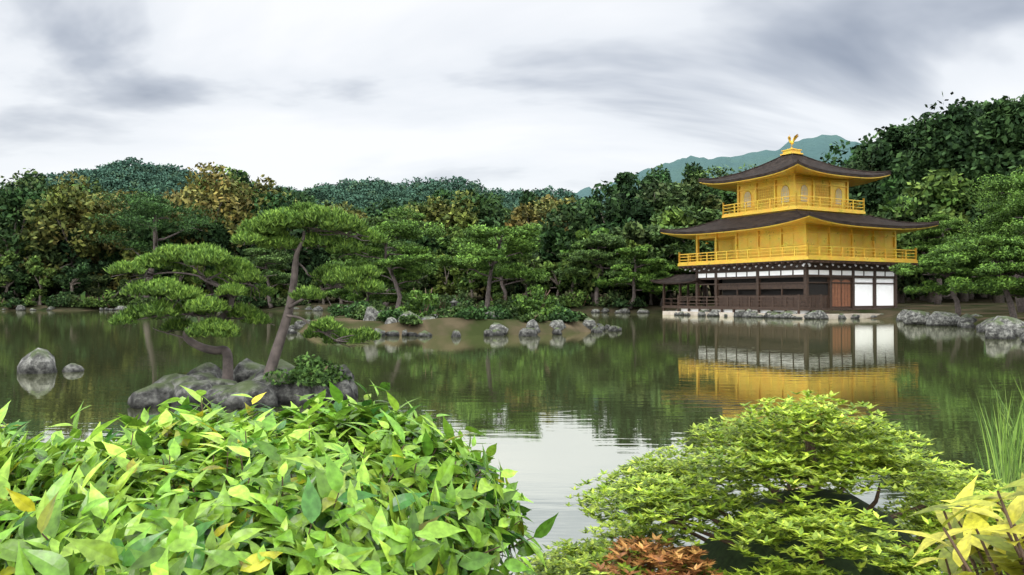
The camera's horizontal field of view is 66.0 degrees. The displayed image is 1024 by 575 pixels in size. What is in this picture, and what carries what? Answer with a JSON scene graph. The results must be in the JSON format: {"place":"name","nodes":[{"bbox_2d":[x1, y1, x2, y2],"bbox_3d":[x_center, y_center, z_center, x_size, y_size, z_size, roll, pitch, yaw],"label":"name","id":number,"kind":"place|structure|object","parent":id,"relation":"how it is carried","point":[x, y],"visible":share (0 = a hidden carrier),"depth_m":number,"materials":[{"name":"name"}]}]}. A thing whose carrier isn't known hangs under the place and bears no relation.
{"place":"outdoors","nodes":[
{"label":"outdoors","id":0,"kind":"place"},
{"bbox_2d":[0,310,1023,574],"bbox_3d":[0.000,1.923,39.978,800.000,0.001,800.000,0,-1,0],"label":"pond water","id":1,"kind":"structure","parent":0,"point":[556,418],"depth_m":13.69,"materials":[{"name":"green liquid"}]},
{"bbox_2d":[17,348,83,373],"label":"rocks","id":2,"kind":"object","parent":1,"relation":"in","point":[39,361],"visible":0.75,"depth_m":14.59,"materials":[{"name":"stone"}]},
{"bbox_2d":[961,373,1023,491],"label":"iris reeds","id":3,"kind":"object","parent":1,"relation":"on","point":[1003,447],"visible":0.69,"depth_m":6.08,"materials":[{"name":"green plant"}]},
{"bbox_2d":[0,135,1023,334],"bbox_3d":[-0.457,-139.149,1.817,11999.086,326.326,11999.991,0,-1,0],"label":"terrain","id":4,"kind":"structure","parent":0,"point":[815,148],"depth_m":74.91,"materials":[{"name":"green plant"}]},
{"bbox_2d":[0,250,18,288],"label":"tree","id":5,"kind":"object","parent":4,"relation":"on","point":[8,255],"visible":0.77,"depth_m":92.72,"materials":[{"name":"green plant"}]},
{"bbox_2d":[0,258,30,300],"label":"tree","id":6,"kind":"object","parent":4,"relation":"on","point":[16,276],"visible":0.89,"depth_m":93.08,"materials":[{"name":"green plant"}]},
{"bbox_2d":[4,230,70,304],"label":"tree","id":7,"kind":"object","parent":4,"relation":"on","point":[32,282],"visible":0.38,"depth_m":96.50,"materials":[{"name":"green plant"}]},
{"bbox_2d":[24,255,56,304],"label":"tree","id":8,"kind":"object","parent":4,"relation":"on","point":[32,263],"visible":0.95,"depth_m":93.26,"materials":[{"name":"green plant"}]},
{"bbox_2d":[0,180,86,300],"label":"canopy tree","id":9,"kind":"object","parent":4,"relation":"on","point":[11,203],"visible":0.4,"depth_m":96.61,"materials":[{"name":"green plant"}]},
{"bbox_2d":[5,168,92,300],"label":"tree","id":10,"kind":"object","parent":4,"relation":"on","point":[25,182],"visible":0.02,"depth_m":118.74,"materials":[{"name":"green plant"}]},
{"bbox_2d":[23,220,83,301],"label":"tree","id":11,"kind":"object","parent":4,"relation":"on","point":[56,247],"visible":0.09,"depth_m":97.76,"materials":[{"name":"green plant"}]},
{"bbox_2d":[45,291,71,306],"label":"shore shrub","id":12,"kind":"object","parent":4,"relation":"on","point":[54,303],"visible":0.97,"depth_m":88.41,"materials":[{"name":"green plant"}]},
{"bbox_2d":[52,262,91,295],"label":"tree","id":13,"kind":"object","parent":4,"relation":"on","point":[81,274],"visible":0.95,"depth_m":91.27,"materials":[{"name":"green plant"}]},
{"bbox_2d":[16,171,129,301],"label":"canopy tree","id":14,"kind":"object","parent":4,"relation":"on","point":[62,199],"visible":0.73,"depth_m":94.88,"materials":[{"name":"green plant"}]},
{"bbox_2d":[58,228,123,290],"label":"tree","id":15,"kind":"object","parent":4,"relation":"on","point":[95,268],"visible":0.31,"depth_m":96.60,"materials":[{"name":"green plant"}]},
{"bbox_2d":[50,189,139,298],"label":"canopy tree","id":16,"kind":"object","parent":4,"relation":"on","point":[104,246],"visible":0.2,"depth_m":97.84,"materials":[{"name":"green plant"}]},
{"bbox_2d":[85,274,116,300],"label":"tree","id":17,"kind":"object","parent":4,"relation":"on","point":[95,290],"visible":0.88,"depth_m":93.30,"materials":[{"name":"green plant"}]},
{"bbox_2d":[96,289,126,306],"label":"shore shrub","id":18,"kind":"object","parent":4,"relation":"on","point":[116,302],"visible":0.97,"depth_m":89.39,"materials":[{"name":"green plant"}]},
{"bbox_2d":[113,246,152,296],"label":"tree","id":19,"kind":"object","parent":4,"relation":"on","point":[131,255],"visible":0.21,"depth_m":96.06,"materials":[{"name":"green plant"}]},
{"bbox_2d":[81,188,231,299],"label":"shore pine","id":20,"kind":"object","parent":4,"relation":"on","point":[148,206],"visible":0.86,"depth_m":88.40,"materials":[{"name":"green plant"}]},
{"bbox_2d":[126,200,214,295],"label":"canopy tree","id":21,"kind":"object","parent":4,"relation":"on","point":[149,233],"visible":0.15,"depth_m":93.52,"materials":[{"name":"green plant"}]},
{"bbox_2d":[139,161,261,296],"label":"canopy tree","id":22,"kind":"object","parent":4,"relation":"on","point":[209,197],"visible":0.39,"depth_m":97.38,"materials":[{"name":"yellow plant"}]},
{"bbox_2d":[198,222,234,299],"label":"tree","id":23,"kind":"object","parent":4,"relation":"on","point":[220,237],"visible":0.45,"depth_m":96.16,"materials":[{"name":"green plant"}]},
{"bbox_2d":[127,358,357,409],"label":"islet rocks","id":24,"kind":"object","parent":4,"relation":"on","point":[248,379],"visible":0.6,"depth_m":10.24,"materials":[{"name":"stone"}]},
{"bbox_2d":[103,241,277,379],"bbox_3d":[-4.431,0.368,11.004,2.210,2.081,1.241,0,-1,6],"label":"islet pine","id":25,"kind":"object","parent":24,"relation":"on","point":[178,257],"visible":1,"depth_m":10.80,"materials":[{"name":"green plant"}]},
{"bbox_2d":[263,352,351,386],"bbox_3d":[-2.752,1.131,10.603,1.045,0.565,1.110,0,-1,0],"label":"islet bush","id":26,"kind":"object","parent":24,"relation":"on","point":[317,370],"visible":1,"depth_m":10.36,"materials":[{"name":"green plant"}]},
{"bbox_2d":[229,200,395,373],"bbox_3d":[-2.633,0.083,10.704,2.204,2.609,1.273,0,-1,0],"label":"pine tree","id":27,"kind":"object","parent":24,"relation":"on","point":[267,229],"visible":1,"depth_m":10.53,"materials":[{"name":"green plant"}]},
{"bbox_2d":[192,174,306,293],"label":"canopy tree","id":28,"kind":"object","parent":4,"relation":"on","point":[259,186],"visible":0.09,"depth_m":103.48,"materials":[{"name":"green plant"}]},
{"bbox_2d":[242,247,301,308],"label":"shore pine","id":29,"kind":"object","parent":4,"relation":"on","point":[257,257],"visible":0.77,"depth_m":86.78,"materials":[{"name":"green plant"}]},
{"bbox_2d":[0,380,558,574],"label":"camellia shrub","id":30,"kind":"object","parent":4,"relation":"on","point":[217,490],"visible":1,"depth_m":2.43,"materials":[{"name":"green plant"}]},
{"bbox_2d":[235,191,325,294],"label":"canopy tree","id":31,"kind":"object","parent":4,"relation":"on","point":[275,200],"visible":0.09,"depth_m":97.20,"materials":[{"name":"green plant"}]},
{"bbox_2d":[282,236,309,288],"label":"tree","id":32,"kind":"object","parent":4,"relation":"on","point":[301,274],"visible":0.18,"depth_m":97.00,"materials":[{"name":"green plant"}]},
{"bbox_2d":[0,156,605,216],"bbox_3d":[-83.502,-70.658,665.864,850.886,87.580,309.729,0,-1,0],"label":"hillside forest","id":33,"kind":"object","parent":4,"relation":"on","point":[139,173],"visible":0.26,"depth_m":664.43,"materials":[{"name":"green plant"}]},
{"bbox_2d":[303,246,331,302],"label":"tree","id":34,"kind":"object","parent":4,"relation":"on","point":[321,255],"visible":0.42,"depth_m":95.54,"materials":[{"name":"green plant"}]},
{"bbox_2d":[303,201,368,301],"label":"canopy tree","id":35,"kind":"object","parent":4,"relation":"on","point":[358,211],"visible":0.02,"depth_m":101.26,"materials":[{"name":"green plant"}]},
{"bbox_2d":[327,300,365,316],"bbox_3d":[-7.641,1.010,37.017,1.894,0.874,2.056,1,-1,-37],"label":"island shrub","id":36,"kind":"object","parent":4,"relation":"on","point":[341,310],"visible":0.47,"depth_m":36.68,"materials":[{"name":"green plant"}]},
{"bbox_2d":[325,249,416,303],"bbox_3d":[-7.302,0.273,40.504,4.877,4.605,4.198,-1,-1,41],"label":"island pine","id":37,"kind":"object","parent":4,"relation":"on","point":[346,295],"visible":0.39,"depth_m":39.66,"materials":[{"name":"green plant"}]},
{"bbox_2d":[340,216,437,306],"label":"shore pine","id":38,"kind":"object","parent":4,"relation":"on","point":[376,220],"visible":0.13,"depth_m":83.12,"materials":[{"name":"green plant"}]},
{"bbox_2d":[344,206,438,308],"bbox_3d":[-6.134,-1.095,37.618,5.410,5.455,4.780,0,-1,0],"label":"island pine","id":39,"kind":"object","parent":4,"relation":"on","point":[405,266],"visible":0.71,"depth_m":36.77,"materials":[{"name":"green plant"}]},
{"bbox_2d":[364,196,421,289],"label":"tree","id":40,"kind":"object","parent":4,"relation":"on","point":[378,213],"visible":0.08,"depth_m":116.72,"materials":[{"name":"green plant"}]},
{"bbox_2d":[396,288,438,317],"bbox_3d":[-3.786,0.751,32.358,2.002,1.484,1.638,-1,-1,40],"label":"island shrub","id":41,"kind":"object","parent":4,"relation":"on","point":[424,299],"visible":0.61,"depth_m":32.20,"materials":[{"name":"green plant"}]},
{"bbox_2d":[418,229,451,295],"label":"tree","id":42,"kind":"object","parent":4,"relation":"on","point":[428,243],"visible":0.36,"depth_m":92.46,"materials":[{"name":"green plant"}]},
{"bbox_2d":[403,190,480,295],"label":"canopy tree","id":43,"kind":"object","parent":4,"relation":"on","point":[440,213],"visible":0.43,"depth_m":97.19,"materials":[{"name":"green plant"}]},
{"bbox_2d":[428,253,465,295],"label":"tree","id":44,"kind":"object","parent":4,"relation":"on","point":[440,288],"visible":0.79,"depth_m":85.38,"materials":[{"name":"green plant"}]},
{"bbox_2d":[426,224,477,296],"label":"tree","id":45,"kind":"object","parent":4,"relation":"on","point":[454,238],"visible":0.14,"depth_m":91.54,"materials":[{"name":"green plant"}]},
{"bbox_2d":[419,188,484,207],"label":"tree","id":46,"kind":"object","parent":4,"relation":"on","point":[446,193],"visible":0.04,"depth_m":115.51,"materials":[{"name":"green plant"}]},
{"bbox_2d":[287,319,621,336],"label":"rocks","id":47,"kind":"object","parent":4,"relation":"on","point":[300,324],"visible":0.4,"depth_m":28.76,"materials":[{"name":"stone"}]},
{"bbox_2d":[454,306,488,319],"bbox_3d":[-1.550,1.001,30.551,1.341,0.630,1.271,0,-1,0],"label":"island shrub","id":48,"kind":"object","parent":4,"relation":"on","point":[470,312],"visible":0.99,"depth_m":30.17,"materials":[{"name":"green plant"}]},
{"bbox_2d":[460,262,484,303],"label":"tree","id":49,"kind":"object","parent":4,"relation":"on","point":[468,282],"visible":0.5,"depth_m":83.73,"materials":[{"name":"green plant"}]},
{"bbox_2d":[363,306,595,334],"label":"shoreline rocks","id":50,"kind":"object","parent":4,"relation":"on","point":[371,313],"visible":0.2,"depth_m":30.98,"materials":[{"name":"stone"}]},
{"bbox_2d":[439,194,522,299],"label":"canopy tree","id":51,"kind":"object","parent":4,"relation":"on","point":[484,202],"visible":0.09,"depth_m":98.94,"materials":[{"name":"green plant"}]},
{"bbox_2d":[420,222,549,309],"bbox_3d":[-0.978,-0.589,34.488,4.937,4.496,5.573,0,-1,31],"label":"island pine","id":52,"kind":"object","parent":4,"relation":"on","point":[483,252],"visible":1,"depth_m":33.90,"materials":[{"name":"green plant"}]},
{"bbox_2d":[480,255,527,293],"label":"tree","id":53,"kind":"object","parent":4,"relation":"on","point":[495,286],"visible":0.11,"depth_m":81.37,"materials":[{"name":"green plant"}]},
{"bbox_2d":[457,236,551,302],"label":"shore pine","id":54,"kind":"object","parent":4,"relation":"on","point":[486,272],"visible":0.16,"depth_m":79.68,"materials":[{"name":"green plant"}]},
{"bbox_2d":[2,305,1023,341],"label":"shore rocks","id":55,"kind":"object","parent":4,"relation":"on","point":[966,320],"visible":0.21,"depth_m":37.83,"materials":[{"name":"stone"}]},
{"bbox_2d":[30,305,1023,331],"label":"shoreline rocks","id":56,"kind":"object","parent":4,"relation":"on","point":[1012,324],"visible":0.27,"depth_m":52.62,"materials":[{"name":"stone"}]},
{"bbox_2d":[502,251,553,299],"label":"tree","id":57,"kind":"object","parent":4,"relation":"on","point":[532,260],"visible":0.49,"depth_m":80.33,"materials":[{"name":"green plant"}]},
{"bbox_2d":[499,198,567,241],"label":"canopy tree","id":58,"kind":"object","parent":4,"relation":"on","point":[524,214],"visible":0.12,"depth_m":96.26,"materials":[{"name":"green plant"}]},
{"bbox_2d":[512,284,565,318],"bbox_3d":[1.334,0.672,33.056,2.267,1.657,2.127,0,-1,32],"label":"island shrub","id":59,"kind":"object","parent":4,"relation":"on","point":[543,305],"visible":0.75,"depth_m":32.87,"materials":[{"name":"green plant"}]},
{"bbox_2d":[526,194,576,229],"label":"tree","id":60,"kind":"object","parent":4,"relation":"on","point":[543,199],"visible":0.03,"depth_m":109.07,"materials":[{"name":"green plant"}]},
{"bbox_2d":[534,260,569,297],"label":"tree","id":61,"kind":"object","parent":4,"relation":"on","point":[560,282],"visible":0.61,"depth_m":81.17,"materials":[{"name":"green plant"}]},
{"bbox_2d":[547,307,579,321],"bbox_3d":[2.098,1.137,32.311,1.516,0.720,1.440,0,-1,0],"label":"island shrub","id":62,"kind":"object","parent":4,"relation":"on","point":[569,315],"visible":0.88,"depth_m":32.18,"materials":[{"name":"green plant"}]},
{"bbox_2d":[533,196,617,289],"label":"tree","id":63,"kind":"object","parent":4,"relation":"on","point":[574,215],"visible":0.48,"depth_m":82.45,"materials":[{"name":"green plant"}]},
{"bbox_2d":[569,289,590,306],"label":"shore shrub","id":64,"kind":"object","parent":4,"relation":"on","point":[575,294],"visible":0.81,"depth_m":75.97,"materials":[{"name":"green plant"}]},
{"bbox_2d":[559,227,621,303],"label":"tree","id":65,"kind":"object","parent":4,"relation":"on","point":[588,283],"visible":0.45,"depth_m":76.59,"materials":[{"name":"green plant"}]},
{"bbox_2d":[552,232,643,305],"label":"shore pine","id":66,"kind":"object","parent":4,"relation":"on","point":[604,243],"visible":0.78,"depth_m":74.60,"materials":[{"name":"green plant"}]},
{"bbox_2d":[590,289,629,306],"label":"shore shrub","id":67,"kind":"object","parent":4,"relation":"on","point":[603,303],"visible":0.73,"depth_m":75.32,"materials":[{"name":"green plant"}]},
{"bbox_2d":[567,180,656,294],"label":"tree","id":68,"kind":"object","parent":4,"relation":"on","point":[618,209],"visible":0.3,"depth_m":86.88,"materials":[{"name":"green plant"}]},
{"bbox_2d":[605,171,636,225],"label":"tree","id":69,"kind":"object","parent":4,"relation":"on","point":[624,180],"visible":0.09,"depth_m":95.56,"materials":[{"name":"green plant"}]},
{"bbox_2d":[612,295,647,306],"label":"shore shrub","id":70,"kind":"object","parent":4,"relation":"on","point":[626,303],"visible":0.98,"depth_m":73.64,"materials":[{"name":"green plant"}]},
{"bbox_2d":[595,243,667,308],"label":"shore pine","id":71,"kind":"object","parent":4,"relation":"on","point":[624,276],"visible":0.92,"depth_m":72.86,"materials":[{"name":"green plant"}]},
{"bbox_2d":[609,221,666,299],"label":"tree","id":72,"kind":"object","parent":4,"relation":"on","point":[636,232],"visible":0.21,"depth_m":78.39,"materials":[{"name":"green plant"}]},
{"bbox_2d":[609,164,673,297],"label":"tree","id":73,"kind":"object","parent":4,"relation":"on","point":[664,176],"visible":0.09,"depth_m":97.96,"materials":[{"name":"green plant"}]},
{"bbox_2d":[634,175,664,299],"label":"tree","id":74,"kind":"object","parent":4,"relation":"on","point":[647,179],"visible":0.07,"depth_m":91.47,"materials":[{"name":"green plant"}]},
{"bbox_2d":[632,261,700,305],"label":"shore pine","id":75,"kind":"object","parent":4,"relation":"on","point":[662,273],"visible":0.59,"depth_m":74.06,"materials":[{"name":"green plant"}]},
{"bbox_2d":[641,205,713,302],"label":"tree","id":76,"kind":"object","parent":4,"relation":"on","point":[675,217],"visible":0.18,"depth_m":80.76,"materials":[{"name":"green plant"}]},
{"bbox_2d":[647,225,713,304],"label":"pine","id":77,"kind":"object","parent":4,"relation":"on","point":[674,245],"visible":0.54,"depth_m":75.71,"materials":[{"name":"green plant"}]},
{"bbox_2d":[636,176,733,300],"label":"tree","id":78,"kind":"object","parent":4,"relation":"on","point":[676,195],"visible":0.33,"depth_m":88.68,"materials":[{"name":"green plant"}]},
{"bbox_2d":[650,202,729,302],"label":"pine","id":79,"kind":"object","parent":4,"relation":"on","point":[707,216],"visible":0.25,"depth_m":81.50,"materials":[{"name":"green plant"}]},
{"bbox_2d":[681,161,716,297],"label":"tree","id":80,"kind":"object","parent":4,"relation":"on","point":[694,167],"visible":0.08,"depth_m":95.73,"materials":[{"name":"green plant"}]},
{"bbox_2d":[690,185,736,298],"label":"tree","id":81,"kind":"object","parent":4,"relation":"on","point":[724,196],"visible":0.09,"depth_m":91.56,"materials":[{"name":"green plant"}]},
{"bbox_2d":[685,163,756,297],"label":"pine","id":82,"kind":"object","parent":4,"relation":"on","point":[720,174],"visible":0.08,"depth_m":92.96,"materials":[{"name":"green plant"}]},
{"bbox_2d":[499,389,1013,574],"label":"azalea bush","id":83,"kind":"object","parent":4,"relation":"on","point":[813,527],"visible":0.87,"depth_m":2.85,"materials":[{"name":"green plant"}]},
{"bbox_2d":[674,310,882,318],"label":"shore rocks","id":84,"kind":"object","parent":4,"relation":"on","point":[818,314],"visible":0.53,"depth_m":53.97,"materials":[{"name":"stone"}]},
{"bbox_2d":[651,134,938,318],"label":"golden pavilion","id":85,"kind":"structure","parent":4,"relation":"on","point":[795,232],"depth_m":59.71,"materials":[{"name":"gold metal"}]},
{"bbox_2d":[820,139,895,205],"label":"tree","id":86,"kind":"object","parent":4,"relation":"on","point":[854,162],"visible":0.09,"depth_m":87.22,"materials":[{"name":"green plant"}]},
{"bbox_2d":[849,157,892,214],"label":"tree","id":87,"kind":"object","parent":4,"relation":"on","point":[857,196],"visible":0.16,"depth_m":83.62,"materials":[{"name":"green plant"}]},
{"bbox_2d":[842,112,933,297],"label":"tree","id":88,"kind":"object","parent":4,"relation":"on","point":[871,145],"visible":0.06,"depth_m":90.46,"materials":[{"name":"green plant"}]},
{"bbox_2d":[860,123,917,290],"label":"tree","id":89,"kind":"object","parent":4,"relation":"on","point":[885,155],"visible":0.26,"depth_m":83.59,"materials":[{"name":"green plant"}]},
{"bbox_2d":[870,190,938,302],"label":"tree","id":90,"kind":"object","parent":4,"relation":"on","point":[922,212],"visible":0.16,"depth_m":74.04,"materials":[{"name":"green plant"}]},
{"bbox_2d":[870,167,979,299],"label":"tree","id":91,"kind":"object","parent":4,"relation":"on","point":[893,197],"visible":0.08,"depth_m":79.72,"materials":[{"name":"green plant"}]},
{"bbox_2d":[856,91,993,298],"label":"tree","id":92,"kind":"object","parent":4,"relation":"on","point":[935,114],"visible":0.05,"depth_m":86.61,"materials":[{"name":"green plant"}]},
{"bbox_2d":[887,113,964,300],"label":"tree","id":93,"kind":"object","parent":4,"relation":"on","point":[929,150],"visible":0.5,"depth_m":79.02,"materials":[{"name":"green plant"}]},
{"bbox_2d":[881,167,981,301],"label":"tree","id":94,"kind":"object","parent":4,"relation":"on","point":[950,198],"visible":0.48,"depth_m":72.11,"materials":[{"name":"green plant"}]},
{"bbox_2d":[897,213,967,303],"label":"pine","id":95,"kind":"object","parent":4,"relation":"on","point":[934,233],"visible":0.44,"depth_m":66.77,"materials":[{"name":"green plant"}]},
{"bbox_2d":[889,243,1008,315],"bbox_3d":[23.890,-0.335,42.948,5.467,4.307,4.359,0,-1,-22],"label":"pine","id":96,"kind":"object","parent":4,"relation":"on","point":[933,261],"visible":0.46,"depth_m":42.86,"materials":[{"name":"green plant"}]},
{"bbox_2d":[925,98,987,301],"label":"tree","id":97,"kind":"object","parent":4,"relation":"on","point":[958,121],"visible":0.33,"depth_m":77.42,"materials":[{"name":"green plant"}]},
{"bbox_2d":[892,472,1023,574],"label":"shrub","id":98,"kind":"object","parent":4,"relation":"on","point":[974,536],"visible":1,"depth_m":1.53,"materials":[{"name":"yellow plant"}]},
{"bbox_2d":[903,310,1016,338],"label":"bank rocks","id":99,"kind":"object","parent":4,"relation":"on","point":[996,329],"visible":0.67,"depth_m":39.11,"materials":[{"name":"stone"}]},
{"bbox_2d":[935,235,1023,317],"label":"pine","id":100,"kind":"object","parent":4,"relation":"on","point":[967,259],"visible":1,"depth_m":35.50,"materials":[{"name":"green plant"}]},
{"bbox_2d":[941,172,1023,311],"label":"pine","id":101,"kind":"object","parent":4,"relation":"on","point":[995,184],"visible":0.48,"depth_m":48.15,"materials":[{"name":"green plant"}]},
{"bbox_2d":[954,95,1023,302],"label":"tree","id":102,"kind":"object","parent":4,"relation":"on","point":[995,119],"visible":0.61,"depth_m":71.63,"materials":[{"name":"green plant"}]},
{"bbox_2d":[960,188,1020,277],"bbox_3d":[36.925,-3.330,58.186,8.833,10.368,7.381,0,-1,27],"label":"pine","id":103,"kind":"object","parent":4,"relation":"on","point":[995,196],"visible":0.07,"depth_m":58.62,"materials":[{"name":"green plant"}]},
{"bbox_2d":[971,97,1023,262],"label":"tree","id":104,"kind":"object","parent":4,"relation":"on","point":[1015,136],"visible":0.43,"depth_m":70.10,"materials":[{"name":"green plant"}]},
{"bbox_2d":[973,166,1023,239],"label":"pine","id":105,"kind":"object","parent":4,"relation":"on","point":[1017,193],"visible":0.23,"depth_m":44.17,"materials":[{"name":"green plant"}]},
{"bbox_2d":[985,173,1023,248],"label":"pine","id":106,"kind":"object","parent":4,"relation":"on","point":[1015,209],"visible":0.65,"depth_m":40.11,"materials":[{"name":"green plant"}]},
{"bbox_2d":[0,0,1023,193],"label":"sky","id":107,"kind":"structure","parent":0,"point":[575,95],"materials":[{"name":"white"}]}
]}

